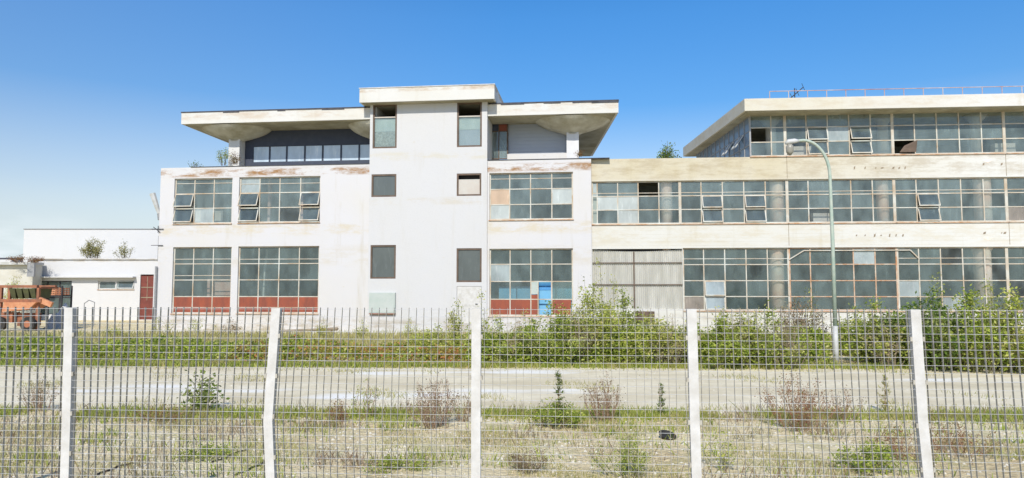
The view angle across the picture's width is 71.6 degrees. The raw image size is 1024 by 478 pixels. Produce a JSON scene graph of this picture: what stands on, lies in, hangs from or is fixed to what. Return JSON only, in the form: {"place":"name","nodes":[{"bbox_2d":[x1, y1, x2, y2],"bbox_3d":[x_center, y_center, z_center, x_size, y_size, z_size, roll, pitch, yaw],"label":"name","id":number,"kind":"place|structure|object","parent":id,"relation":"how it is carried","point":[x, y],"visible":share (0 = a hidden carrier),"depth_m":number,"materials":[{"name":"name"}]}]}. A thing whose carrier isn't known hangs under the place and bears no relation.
{"place":"outdoors","nodes":[
{"label":"outdoors","id":0,"kind":"place"},
{"bbox_2d":[23,229,158,261],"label":"white hall","id":1,"kind":"structure","parent":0,"point":[55,243],"depth_m":70.14,"materials":[{"name":"paint"}]},
{"bbox_2d":[33,258,157,319],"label":"building","id":2,"kind":"structure","parent":0,"point":[114,282],"depth_m":55.92,"materials":[{"name":"paint"}]},
{"bbox_2d":[78,236,104,257],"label":"roof plant","id":3,"kind":"object","parent":2,"relation":"on","point":[89,246],"visible":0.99,"depth_m":56.85,"materials":[{"name":"green plant"}]},
{"bbox_2d":[97,281,133,289],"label":"window","id":4,"kind":"structure","parent":2,"relation":"in","point":[116,282],"depth_m":55.97,"materials":[{"name":"white metal"}]},
{"bbox_2d":[112,243,132,257],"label":"roof plant","id":5,"kind":"object","parent":2,"relation":"on","point":[121,250],"visible":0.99,"depth_m":56.85,"materials":[{"name":"green plant"}]},
{"bbox_2d":[140,276,153,319],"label":"door","id":6,"kind":"structure","parent":2,"relation":"in","point":[147,282],"depth_m":55.90,"materials":[{"name":"red metal"}]},
{"bbox_2d":[151,84,618,334],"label":"factory building","id":7,"kind":"structure","parent":0,"point":[412,197],"depth_m":38.44,"materials":[{"name":"paint"}]},
{"bbox_2d":[150,193,159,219],"bbox_3d":[-20.087,-1.657,40.023,0.779,1.933,0.340,0,-4,0],"label":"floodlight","id":8,"kind":"object","parent":7,"relation":"attached to","point":[153,196],"visible":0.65,"depth_m":39.93,"materials":[{"name":"metal"}]},
{"bbox_2d":[172,247,231,314],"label":"window","id":9,"kind":"structure","parent":7,"relation":"in","point":[218,302],"depth_m":39.12,"materials":[{"name":"paint"}]},
{"bbox_2d":[172,178,232,224],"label":"window","id":10,"kind":"structure","parent":7,"relation":"in","point":[201,215],"depth_m":39.46,"materials":[{"name":"paint"}]},
{"bbox_2d":[214,211,226,221],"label":"storage box","id":11,"kind":"object","parent":7,"relation":"in","point":[220,216],"visible":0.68,"depth_m":40.17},
{"bbox_2d":[215,147,230,165],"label":"roof plant","id":12,"kind":"object","parent":7,"relation":"on","point":[224,157],"visible":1,"depth_m":40.22,"materials":[{"name":"green plant"}]},
{"bbox_2d":[236,246,318,314],"bbox_3d":[-12.733,2.242,38.636,4.665,3.700,0.220,0,-4,6],"label":"window","id":13,"kind":"structure","parent":7,"relation":"in","point":[301,302],"depth_m":38.67,"materials":[{"name":"paint"}]},
{"bbox_2d":[237,176,319,223],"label":"window","id":14,"kind":"structure","parent":7,"relation":"in","point":[248,185],"depth_m":39.05,"materials":[{"name":"paint"}]},
{"bbox_2d":[253,144,369,162],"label":"window","id":15,"kind":"structure","parent":7,"relation":"in","point":[345,152],"depth_m":41.04,"materials":[{"name":"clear glass"}]},
{"bbox_2d":[370,245,395,278],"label":"window","id":16,"kind":"structure","parent":7,"relation":"in","point":[383,257],"depth_m":37.98,"materials":[{"name":"grey glass"}]},
{"bbox_2d":[371,174,395,196],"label":"window","id":17,"kind":"structure","parent":7,"relation":"in","point":[383,185],"depth_m":38.27,"materials":[{"name":"grey glass"}]},
{"bbox_2d":[373,105,396,147],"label":"window","id":18,"kind":"structure","parent":7,"relation":"in","point":[384,130],"depth_m":38.53,"materials":[{"name":"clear glass"}]},
{"bbox_2d":[457,173,480,195],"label":"window","id":19,"kind":"structure","parent":7,"relation":"in","point":[465,187],"depth_m":37.76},
{"bbox_2d":[456,248,481,281],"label":"window","id":20,"kind":"structure","parent":7,"relation":"in","point":[469,260],"depth_m":37.47,"materials":[{"name":"grey glass"}]},
{"bbox_2d":[457,286,480,322],"bbox_3d":[-2.256,3.456,37.290,1.278,1.915,0.060,0,-4,6],"label":"door","id":21,"kind":"structure","parent":7,"relation":"in","point":[468,295],"depth_m":37.29,"materials":[{"name":"white paint"}]},
{"bbox_2d":[457,102,481,146],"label":"window","id":22,"kind":"structure","parent":7,"relation":"in","point":[469,128],"depth_m":38.04,"materials":[{"name":"grey glass"}]},
{"bbox_2d":[492,124,507,159],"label":"window","id":23,"kind":"structure","parent":7,"relation":"in","point":[498,128],"depth_m":39.68,"materials":[{"name":"grey glass"}]},
{"bbox_2d":[489,248,572,316],"bbox_3d":[1.014,2.422,37.293,4.453,3.822,0.550,0,-4,6],"label":"window","id":24,"kind":"structure","parent":7,"relation":"in","point":[543,289],"depth_m":37.24,"materials":[{"name":"paint"}]},
{"bbox_2d":[489,172,573,220],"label":"window","id":25,"kind":"structure","parent":7,"relation":"in","point":[500,204],"depth_m":37.57,"materials":[{"name":"paint"}]},
{"bbox_2d":[1,327,870,355],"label":"grass","id":26,"kind":"structure","parent":0,"point":[344,337],"depth_m":33.73,"materials":[{"name":"green plant"}]},
{"bbox_2d":[0,320,1023,477],"bbox_3d":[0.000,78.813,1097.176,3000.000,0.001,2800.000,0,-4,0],"label":"ground","id":27,"kind":"structure","parent":0,"point":[585,465],"depth_m":11.24,"materials":[{"name":"beige soil"}]},
{"bbox_2d":[0,262,43,312],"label":"shed","id":28,"kind":"structure","parent":27,"relation":"on","point":[29,273],"depth_m":54.53,"materials":[{"name":"paint"}]},
{"bbox_2d":[6,254,45,262],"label":"vine","id":29,"kind":"object","parent":28,"relation":"on","point":[31,260],"visible":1,"depth_m":54.04,"materials":[{"name":"green plant"}]},
{"bbox_2d":[0,285,57,330],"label":"hopper machine","id":30,"kind":"object","parent":27,"relation":"on","point":[40,293],"visible":0.84,"depth_m":41.76,"materials":[{"name":"orange metal"}]},
{"bbox_2d":[16,371,62,411],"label":"dry weed","id":31,"kind":"object","parent":27,"relation":"on","point":[40,397],"visible":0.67,"depth_m":14.54,"materials":[{"name":"brown plant"}]},
{"bbox_2d":[47,286,72,321],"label":"rack","id":32,"kind":"object","parent":27,"relation":"on","point":[62,295],"visible":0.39,"depth_m":46.70,"materials":[{"name":"metal"}]},
{"bbox_2d":[42,303,79,328],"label":"tarpaulin","id":33,"kind":"object","parent":27,"relation":"on","point":[58,321],"visible":0.38,"depth_m":44.23,"materials":[{"name":"blue plastic"}]},
{"bbox_2d":[122,401,191,422],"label":"dry weed","id":34,"kind":"object","parent":27,"relation":"on","point":[161,415],"visible":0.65,"depth_m":13.34,"materials":[{"name":"orange plant"}]},
{"bbox_2d":[177,370,229,411],"bbox_3d":[-6.412,3.105,14.543,1.037,0.878,1.103,3,-5,-34],"label":"sapling","id":35,"kind":"object","parent":27,"relation":"on","point":[204,393],"visible":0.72,"depth_m":14.43,"materials":[{"name":"green plant"}]},
{"bbox_2d":[172,438,239,463],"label":"weed","id":36,"kind":"object","parent":27,"relation":"on","point":[204,452],"visible":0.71,"depth_m":10.43,"materials":[{"name":"green plant"}]},
{"bbox_2d":[281,327,338,334],"bbox_3d":[-10.416,4.795,36.579,2.959,0.510,0.300,0,-4,0],"label":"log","id":37,"kind":"object","parent":27,"relation":"on","point":[315,329],"visible":0.54,"depth_m":36.53,"materials":[{"name":"brown wood"}]},
{"bbox_2d":[0,333,625,362],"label":"creeper","id":38,"kind":"object","parent":27,"relation":"on","point":[132,352],"visible":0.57,"depth_m":24.15,"materials":[{"name":"green plant"}]},
{"bbox_2d":[324,399,350,421],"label":"dry weed","id":39,"kind":"object","parent":27,"relation":"on","point":[338,411],"visible":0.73,"depth_m":13.35,"materials":[{"name":"orange plant"}]},
{"bbox_2d":[348,378,378,418],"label":"dry weed","id":40,"kind":"object","parent":27,"relation":"on","point":[365,402],"visible":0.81,"depth_m":13.65,"materials":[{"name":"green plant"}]},
{"bbox_2d":[226,334,511,363],"bbox_3d":[-4.753,3.863,24.902,9.690,0.900,3.546,0,-4,0],"label":"reddish creeper","id":41,"kind":"object","parent":27,"relation":"on","point":[373,356],"visible":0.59,"depth_m":24.01,"materials":[{"name":"green plant"}]},
{"bbox_2d":[362,451,434,475],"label":"weed","id":42,"kind":"object","parent":27,"relation":"on","point":[386,463],"visible":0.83,"depth_m":9.78,"materials":[{"name":"green plant"}]},
{"bbox_2d":[404,370,464,428],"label":"dry weed","id":43,"kind":"object","parent":27,"relation":"on","point":[425,409],"visible":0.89,"depth_m":12.86,"materials":[{"name":"brown plant"}]},
{"bbox_2d":[406,323,466,358],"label":"shrub","id":44,"kind":"object","parent":27,"relation":"on","point":[427,340],"visible":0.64,"depth_m":25.33,"materials":[{"name":"green plant"}]},
{"bbox_2d":[450,386,470,421],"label":"dry weed","id":45,"kind":"object","parent":27,"relation":"on","point":[458,412],"visible":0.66,"depth_m":13.37,"materials":[{"name":"brown plant"}]},
{"bbox_2d":[441,298,485,346],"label":"shrub","id":46,"kind":"object","parent":27,"relation":"on","point":[452,320],"visible":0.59,"depth_m":26.26,"materials":[{"name":"green plant"}]},
{"bbox_2d":[455,313,543,361],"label":"shrub","id":47,"kind":"object","parent":27,"relation":"on","point":[499,349],"visible":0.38,"depth_m":23.63,"materials":[{"name":"green plant"}]},
{"bbox_2d":[0,307,1023,477],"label":"fence","id":48,"kind":"object","parent":27,"relation":"on","point":[68,387],"visible":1,"depth_m":6.71,"materials":[{"name":"grey metal"}]},
{"bbox_2d":[0,401,1023,425],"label":"grass verge","id":49,"kind":"object","parent":27,"relation":"on","point":[681,413],"depth_m":13.87,"materials":[{"name":"green plant"}]},
{"bbox_2d":[0,399,1023,477],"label":"dry scrub","id":50,"kind":"object","parent":27,"relation":"on","point":[416,409],"visible":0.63,"depth_m":11.76,"materials":[{"name":"brown plant"}]},
{"bbox_2d":[0,403,1023,477],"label":"green scrub","id":51,"kind":"object","parent":27,"relation":"on","point":[420,455],"visible":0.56,"depth_m":11.48,"materials":[{"name":"green plant"}]},
{"bbox_2d":[0,359,1023,370],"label":"grass edge","id":52,"kind":"object","parent":27,"relation":"on","point":[870,365],"depth_m":22.52,"materials":[{"name":"green plant"}]},
{"bbox_2d":[0,367,1023,477],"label":"stones","id":53,"kind":"object","parent":27,"relation":"on","point":[502,435],"visible":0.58,"depth_m":11.55,"materials":[{"name":"grey stone"}]},
{"bbox_2d":[0,414,1023,477],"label":"grass tufts","id":54,"kind":"object","parent":27,"relation":"on","point":[463,440],"visible":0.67,"depth_m":11.02,"materials":[{"name":"green plant"}]},
{"bbox_2d":[497,318,541,361],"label":"shrub","id":55,"kind":"object","parent":27,"relation":"on","point":[519,341],"visible":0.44,"depth_m":23.47,"materials":[{"name":"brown plant"}]},
{"bbox_2d":[504,446,551,473],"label":"weed","id":56,"kind":"object","parent":27,"relation":"on","point":[522,461],"visible":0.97,"depth_m":9.68,"materials":[{"name":"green plant"}]},
{"bbox_2d":[524,397,588,427],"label":"weed","id":57,"kind":"object","parent":27,"relation":"on","point":[549,417],"visible":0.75,"depth_m":12.74,"materials":[{"name":"green plant"}]},
{"bbox_2d":[515,298,598,365],"bbox_3d":[1.520,3.029,23.291,2.867,2.220,2.958,0,-4,0],"label":"shrub","id":58,"kind":"object","parent":27,"relation":"on","point":[551,333],"visible":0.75,"depth_m":23.06,"materials":[{"name":"green plant"}]},
{"bbox_2d":[550,370,567,426],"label":"weed","id":59,"kind":"object","parent":27,"relation":"on","point":[559,379],"visible":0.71,"depth_m":12.90,"materials":[{"name":"green plant"}]},
{"bbox_2d":[555,308,598,363],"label":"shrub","id":60,"kind":"object","parent":27,"relation":"on","point":[578,322],"visible":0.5,"depth_m":23.11,"materials":[{"name":"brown plant"}]},
{"bbox_2d":[559,282,631,362],"bbox_3d":[2.775,2.805,23.769,2.372,2.722,2.464,4,-5,-43],"label":"shrub","id":61,"kind":"object","parent":27,"relation":"on","point":[605,323],"visible":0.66,"depth_m":23.60,"materials":[{"name":"green plant"}]},
{"bbox_2d":[579,368,625,421],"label":"dry weed","id":62,"kind":"object","parent":27,"relation":"on","point":[606,416],"visible":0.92,"depth_m":13.39,"materials":[{"name":"brown plant"}]},
{"bbox_2d":[585,427,653,477],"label":"weed","id":63,"kind":"object","parent":27,"relation":"on","point":[625,461],"visible":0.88,"depth_m":9.45,"materials":[{"name":"green plant"}]},
{"bbox_2d":[593,285,657,357],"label":"shrub","id":64,"kind":"object","parent":27,"relation":"on","point":[624,305],"visible":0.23,"depth_m":25.16,"materials":[{"name":"green plant"}]},
{"bbox_2d":[605,310,685,362],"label":"shrub","id":65,"kind":"object","parent":27,"relation":"on","point":[654,336],"visible":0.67,"depth_m":22.90,"materials":[{"name":"green plant"}]},
{"bbox_2d":[656,383,665,412],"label":"weed","id":66,"kind":"object","parent":27,"relation":"on","point":[661,398],"visible":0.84,"depth_m":13.96,"materials":[{"name":"green plant"}]},
{"bbox_2d":[659,430,675,439],"bbox_3d":[2.592,3.297,11.853,0.300,0.070,0.300,10,14,1],"label":"bowl","id":67,"kind":"object","parent":27,"relation":"on","point":[664,433],"visible":0.76,"depth_m":11.91,"materials":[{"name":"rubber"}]},
{"bbox_2d":[649,313,686,364],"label":"shrub","id":68,"kind":"object","parent":27,"relation":"on","point":[672,354],"visible":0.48,"depth_m":22.89,"materials":[{"name":"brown plant"}]},
{"bbox_2d":[656,142,681,157],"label":"tree","id":69,"kind":"object","parent":27,"relation":"on","point":[662,154],"visible":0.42,"depth_m":50.35,"materials":[{"name":"green plant"}]},
{"bbox_2d":[652,320,715,364],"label":"shrub","id":70,"kind":"object","parent":27,"relation":"on","point":[702,345],"visible":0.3,"depth_m":23.04,"materials":[{"name":"green plant"}]},
{"bbox_2d":[701,428,741,470],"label":"weed","id":71,"kind":"object","parent":27,"relation":"on","point":[723,454],"visible":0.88,"depth_m":9.79,"materials":[{"name":"yellow plant"}]},
{"bbox_2d":[678,306,766,368],"bbox_3d":[6.732,3.122,22.621,2.691,1.962,3.031,0,-4,0],"label":"shrub","id":72,"kind":"object","parent":27,"relation":"on","point":[720,329],"visible":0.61,"depth_m":22.41,"materials":[{"name":"green plant"}]},
{"bbox_2d":[720,309,762,365],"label":"dry stalks","id":73,"kind":"object","parent":27,"relation":"on","point":[744,336],"visible":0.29,"depth_m":22.53,"materials":[{"name":"plant"}]},
{"bbox_2d":[464,324,1023,365],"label":"undergrowth","id":74,"kind":"object","parent":27,"relation":"on","point":[616,351],"visible":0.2,"depth_m":23.10,"materials":[{"name":"green plant"}]},
{"bbox_2d":[721,300,813,369],"bbox_3d":[7.990,3.011,22.536,2.882,2.178,2.824,0,-4,0],"label":"shrub","id":75,"kind":"object","parent":27,"relation":"on","point":[769,346],"visible":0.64,"depth_m":22.07,"materials":[{"name":"green plant"}]},
{"bbox_2d":[759,301,818,368],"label":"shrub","id":76,"kind":"object","parent":27,"relation":"on","point":[788,339],"visible":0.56,"depth_m":22.28,"materials":[{"name":"plant"}]},
{"bbox_2d":[754,368,841,431],"bbox_3d":[5.184,2.861,12.736,1.400,1.068,1.522,0,-4,0],"label":"dry weed","id":77,"kind":"object","parent":27,"relation":"on","point":[804,416],"visible":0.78,"depth_m":12.66,"materials":[{"name":"orange plant"}]},
{"bbox_2d":[768,295,829,359],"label":"shrub","id":78,"kind":"object","parent":27,"relation":"on","point":[802,319],"visible":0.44,"depth_m":24.72,"materials":[{"name":"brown plant"}]},
{"bbox_2d":[785,139,838,363],"bbox_3d":[9.811,0.389,23.229,1.566,7.448,0.234,0,-4,0],"label":"street lamp","id":79,"kind":"object","parent":27,"relation":"on","point":[789,147],"visible":0.98,"depth_m":23.21,"materials":[{"name":"white metal"}]},
{"bbox_2d":[822,385,867,421],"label":"dry weed","id":80,"kind":"object","parent":27,"relation":"on","point":[847,407],"visible":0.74,"depth_m":13.38,"materials":[{"name":"brown plant"}]},
{"bbox_2d":[830,303,872,355],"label":"shrub","id":81,"kind":"object","parent":27,"relation":"on","point":[842,329],"visible":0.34,"depth_m":26.31,"materials":[{"name":"green plant"}]},
{"bbox_2d":[831,296,907,363],"bbox_3d":[12.222,3.026,23.527,2.885,2.267,2.192,-3,-5,39],"label":"shrub","id":82,"kind":"object","parent":27,"relation":"on","point":[869,322],"visible":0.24,"depth_m":23.55,"materials":[{"name":"green plant"}]},
{"bbox_2d":[828,437,917,475],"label":"weed","id":83,"kind":"object","parent":27,"relation":"on","point":[885,454],"visible":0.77,"depth_m":9.66,"materials":[{"name":"green plant"}]},
{"bbox_2d":[859,312,909,368],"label":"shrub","id":84,"kind":"object","parent":27,"relation":"on","point":[889,355],"visible":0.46,"depth_m":22.20,"materials":[{"name":"plant"}]},
{"bbox_2d":[864,308,935,368],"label":"shrub","id":85,"kind":"object","parent":27,"relation":"on","point":[885,347],"visible":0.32,"depth_m":22.21,"materials":[{"name":"green plant"}]},
{"bbox_2d":[867,426,936,461],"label":"dry weed","id":86,"kind":"object","parent":27,"relation":"on","point":[894,446],"visible":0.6,"depth_m":10.45,"materials":[{"name":"orange plant"}]},
{"bbox_2d":[868,285,969,372],"bbox_3d":[12.759,2.786,21.959,2.493,2.696,3.410,0,-4,0],"label":"shrub","id":87,"kind":"object","parent":27,"relation":"on","point":[936,329],"visible":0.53,"depth_m":21.48,"materials":[{"name":"green plant"}]},
{"bbox_2d":[934,302,988,369],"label":"dry stalks","id":88,"kind":"object","parent":27,"relation":"on","point":[956,354],"visible":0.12,"depth_m":21.81,"materials":[{"name":"plant"}]},
{"bbox_2d":[929,420,1003,456],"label":"dry weed","id":89,"kind":"object","parent":27,"relation":"on","point":[960,443],"visible":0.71,"depth_m":10.79,"materials":[{"name":"orange plant"}]},
{"bbox_2d":[926,284,1023,373],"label":"shrub","id":90,"kind":"object","parent":27,"relation":"on","point":[970,301],"visible":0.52,"depth_m":20.95,"materials":[{"name":"green plant"}]},
{"bbox_2d":[979,274,1007,317],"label":"tall shoot","id":91,"kind":"object","parent":27,"relation":"on","point":[988,298],"visible":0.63,"depth_m":25.55,"materials":[{"name":"green plant"}]},
{"bbox_2d":[978,283,1023,372],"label":"shrub","id":92,"kind":"object","parent":27,"relation":"on","point":[1011,308],"visible":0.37,"depth_m":21.29,"materials":[{"name":"green plant"}]},
{"bbox_2d":[980,303,1023,371],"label":"dry stalks","id":93,"kind":"object","parent":27,"relation":"on","point":[1005,345],"visible":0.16,"depth_m":21.45,"materials":[{"name":"plant"}]},
{"bbox_2d":[0,364,1023,413],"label":"concrete road","id":94,"kind":"structure","parent":0,"point":[498,383],"depth_m":18.08,"materials":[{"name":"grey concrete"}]},
{"bbox_2d":[877,374,893,410],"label":"weed","id":95,"kind":"object","parent":94,"relation":"on","point":[883,397],"visible":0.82,"depth_m":14.27,"materials":[{"name":"green plant"}]},
{"bbox_2d":[0,0,1023,257],"label":"sky","id":96,"kind":"structure","parent":0,"point":[94,94],"materials":[{"name":"blue"}]},
{"bbox_2d":[591,86,1023,336],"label":"factory building","id":97,"kind":"structure","parent":0,"point":[734,214],"depth_m":36.99,"materials":[{"name":"beige concrete"}]},
{"bbox_2d":[592,181,679,224],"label":"window","id":98,"kind":"structure","parent":97,"relation":"in","point":[627,207],"depth_m":37.25,"materials":[{"name":"paint"}]},
{"bbox_2d":[696,116,750,157],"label":"side window","id":99,"kind":"structure","parent":97,"relation":"in","point":[734,143],"depth_m":39.67,"materials":[{"name":"glass"}]},
{"bbox_2d":[680,180,788,224],"bbox_3d":[11.486,-1.912,36.720,5.513,2.314,0.327,0,-4,4],"label":"window","id":100,"kind":"structure","parent":97,"relation":"in","point":[744,209],"depth_m":36.78,"materials":[{"name":"paint"}]},
{"bbox_2d":[683,248,791,311],"bbox_3d":[11.524,2.088,36.483,5.427,3.274,0.234,0,-4,4],"label":"window","id":101,"kind":"structure","parent":97,"relation":"in","point":[713,292],"depth_m":36.52,"materials":[{"name":"paint"}]},
{"bbox_2d":[749,116,786,156],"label":"window","id":102,"kind":"structure","parent":97,"relation":"in","point":[770,127],"depth_m":36.90,"materials":[{"name":"paint"}]},
{"bbox_2d":[785,114,894,156],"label":"window","id":103,"kind":"structure","parent":97,"relation":"in","point":[834,133],"depth_m":36.61,"materials":[{"name":"paint"}]},
{"bbox_2d":[787,178,896,223],"bbox_3d":[16.860,-1.937,36.359,5.390,2.314,0.220,0,-4,4],"label":"window","id":104,"kind":"structure","parent":97,"relation":"in","point":[891,191],"depth_m":36.37,"materials":[{"name":"paint"}]},
{"bbox_2d":[788,247,899,311],"bbox_3d":[16.874,2.060,36.082,5.412,3.274,0.221,0,-4,4],"label":"window","id":105,"kind":"structure","parent":97,"relation":"in","point":[858,257],"depth_m":36.14,"materials":[{"name":"metal"}]},
{"bbox_2d":[892,112,1005,154],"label":"window","id":106,"kind":"structure","parent":97,"relation":"in","point":[1002,122],"depth_m":36.18,"materials":[{"name":"paint"}]},
{"bbox_2d":[894,177,1009,222],"bbox_3d":[22.233,-1.968,35.911,5.501,2.314,0.298,0,-4,4],"label":"window","id":107,"kind":"structure","parent":97,"relation":"in","point":[1004,181],"depth_m":35.95,"materials":[{"name":"paint"}]},
{"bbox_2d":[897,247,1008,311],"bbox_3d":[22.182,2.031,35.672,5.368,3.274,0.220,0,-4,4],"label":"window","id":108,"kind":"structure","parent":97,"relation":"in","point":[903,291],"depth_m":35.81,"materials":[{"name":"paint"}]},
{"bbox_2d":[1003,112,1023,153],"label":"window","id":109,"kind":"structure","parent":97,"relation":"in","point":[1005,138],"depth_m":36.00,"materials":[{"name":"paint"}]},
{"bbox_2d":[1005,177,1023,221],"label":"window","id":110,"kind":"structure","parent":97,"relation":"in","point":[1008,209],"depth_m":35.77,"materials":[{"name":"paint"}]},
{"bbox_2d":[1006,247,1023,311],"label":"window","id":111,"kind":"structure","parent":97,"relation":"in","point":[1008,263],"depth_m":35.54,"materials":[{"name":"paint"}]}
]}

